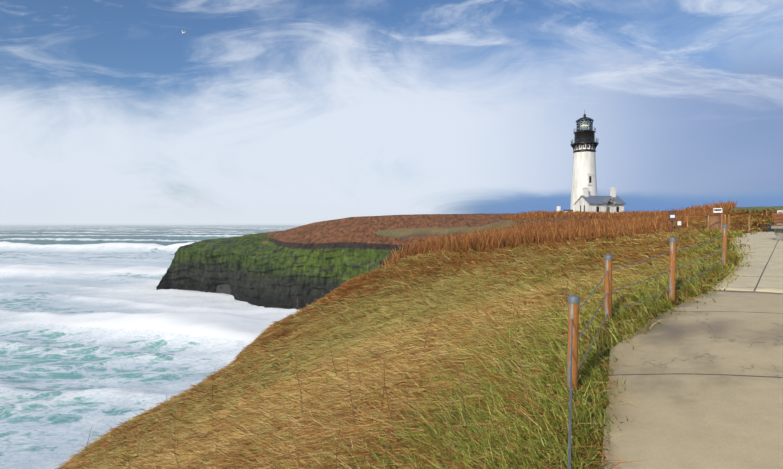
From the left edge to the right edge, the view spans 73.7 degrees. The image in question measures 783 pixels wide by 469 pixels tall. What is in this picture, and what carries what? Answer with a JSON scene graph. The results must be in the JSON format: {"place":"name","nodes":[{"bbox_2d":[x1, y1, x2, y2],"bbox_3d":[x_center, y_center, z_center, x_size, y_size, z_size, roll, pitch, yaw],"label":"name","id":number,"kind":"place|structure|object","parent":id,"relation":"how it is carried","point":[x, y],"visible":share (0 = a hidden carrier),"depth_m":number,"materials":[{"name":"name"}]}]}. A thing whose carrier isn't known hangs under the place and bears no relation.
{"place":"outdoors","nodes":[
{"label":"outdoors","id":0,"kind":"place"},
{"bbox_2d":[0,223,309,468],"bbox_3d":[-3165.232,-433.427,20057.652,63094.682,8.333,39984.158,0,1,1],"label":"sea water","id":1,"kind":"structure","parent":0,"point":[99,332],"depth_m":97.05,"materials":[{"name":"white liquid"}]},
{"bbox_2d":[156,213,514,309],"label":"headland cliffs","id":2,"kind":"structure","parent":0,"point":[308,264],"depth_m":145.35,"materials":[{"name":"green plant"}]},
{"bbox_2d":[0,0,782,222],"label":"sky","id":3,"kind":"structure","parent":0,"point":[266,111],"materials":[{"name":"blue"}]},
{"bbox_2d":[75,206,782,467],"bbox_3d":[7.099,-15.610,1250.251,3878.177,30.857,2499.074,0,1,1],"label":"headland","id":4,"kind":"object","parent":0,"point":[400,233],"depth_m":131.34,"materials":[{"name":"brown plant"}]},
{"bbox_2d":[60,244,563,468],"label":"green forbs","id":5,"kind":"object","parent":4,"relation":"on","point":[356,360],"depth_m":12.58,"materials":[{"name":"green plant"}]},
{"bbox_2d":[50,208,782,468],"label":"grass","id":6,"kind":"structure","parent":4,"relation":"on","point":[479,344],"depth_m":8.25,"materials":[{"name":"brown plant"}]},
{"bbox_2d":[378,200,736,266],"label":"dry grass","id":7,"kind":"structure","parent":4,"relation":"on","point":[640,222],"depth_m":31.82,"materials":[{"name":"brown plant"}]},
{"bbox_2d":[566,295,579,401],"bbox_3d":[1.689,1.257,4.879,0.108,1.397,0.118,1,2,24],"label":"fence post","id":8,"kind":"object","parent":4,"relation":"on","point":[573,306],"visible":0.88,"depth_m":4.83,"materials":[{"name":"brown wood"}]},
{"bbox_2d":[568,234,723,468],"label":"fence cables","id":9,"kind":"object","parent":8,"relation":"attached to","point":[570,430],"visible":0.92,"depth_m":5.41,"materials":[{"name":"silver metal"}]},
{"bbox_2d":[564,113,598,211],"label":"lighthouse tower","id":10,"kind":"structure","parent":4,"relation":"on","point":[584,145],"depth_m":142.31,"materials":[{"name":"white paint"}]},
{"bbox_2d":[574,187,626,212],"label":"house","id":11,"kind":"structure","parent":4,"relation":"on","point":[611,203],"depth_m":139.18,"materials":[{"name":"white paint"}]},
{"bbox_2d":[604,254,612,323],"bbox_3d":[2.908,0.961,7.012,0.109,1.397,0.107,-1,1,-21],"label":"fence post","id":12,"kind":"object","parent":4,"relation":"on","point":[608,258],"visible":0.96,"depth_m":6.97,"materials":[{"name":"brown wood"}]},
{"bbox_2d":[668,237,676,304],"bbox_3d":[4.348,0.736,8.083,0.107,1.397,0.108,-1,1,-21],"label":"fence post","id":13,"kind":"object","parent":4,"relation":"on","point":[672,262],"visible":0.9,"depth_m":8.04,"materials":[{"name":"brown wood"}]},
{"bbox_2d":[668,211,680,232],"bbox_3d":[13.651,-0.333,25.196,0.580,1.620,0.280,1,1,26],"label":"sign","id":14,"kind":"object","parent":4,"relation":"on","point":[671,216],"visible":0.75,"depth_m":25.14,"materials":[{"name":"brown wood"}]},
{"bbox_2d":[706,208,721,229],"bbox_3d":[17.706,-0.782,28.647,0.770,1.350,0.797,1,2,31],"label":"information sign","id":15,"kind":"object","parent":4,"relation":"on","point":[715,222],"visible":0.54,"depth_m":28.37,"materials":[{"name":"brown wood"}]},
{"bbox_2d":[686,215,749,231],"bbox_3d":[17.441,-0.365,27.810,4.882,1.419,0.133,-1,1,-22],"label":"rail fence","id":16,"kind":"object","parent":4,"relation":"on","point":[708,216],"visible":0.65,"depth_m":27.51,"materials":[{"name":"brown wood"}]},
{"bbox_2d":[721,225,727,268],"bbox_3d":[7.466,0.478,11.719,0.108,1.397,0.118,1,3,24],"label":"fence post","id":17,"kind":"object","parent":4,"relation":"on","point":[724,241],"visible":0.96,"depth_m":11.67,"materials":[{"name":"brown wood"}]},
{"bbox_2d":[721,214,729,231],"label":"wooden posts","id":18,"kind":"object","parent":4,"relation":"on","point":[725,218],"visible":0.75,"depth_m":24.54,"materials":[{"name":"wood"}]},
{"bbox_2d":[766,211,776,217],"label":"rail fence","id":19,"kind":"object","parent":4,"relation":"on","point":[772,213],"visible":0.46,"depth_m":47.47,"materials":[{"name":"brown wood"}]},
{"bbox_2d":[601,290,782,468],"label":"path slab","id":20,"kind":"structure","parent":0,"point":[707,378],"depth_m":4.80,"materials":[{"name":"concrete"}]},
{"bbox_2d":[712,232,782,292],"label":"plaza path","id":21,"kind":"structure","parent":0,"point":[763,272],"depth_m":11.75,"materials":[{"name":"concrete"}]},
{"bbox_2d":[771,213,782,239],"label":"bench","id":22,"kind":"object","parent":21,"relation":"on","point":[777,227],"visible":1,"depth_m":19.51,"materials":[{"name":"brown wood"}]}
]}

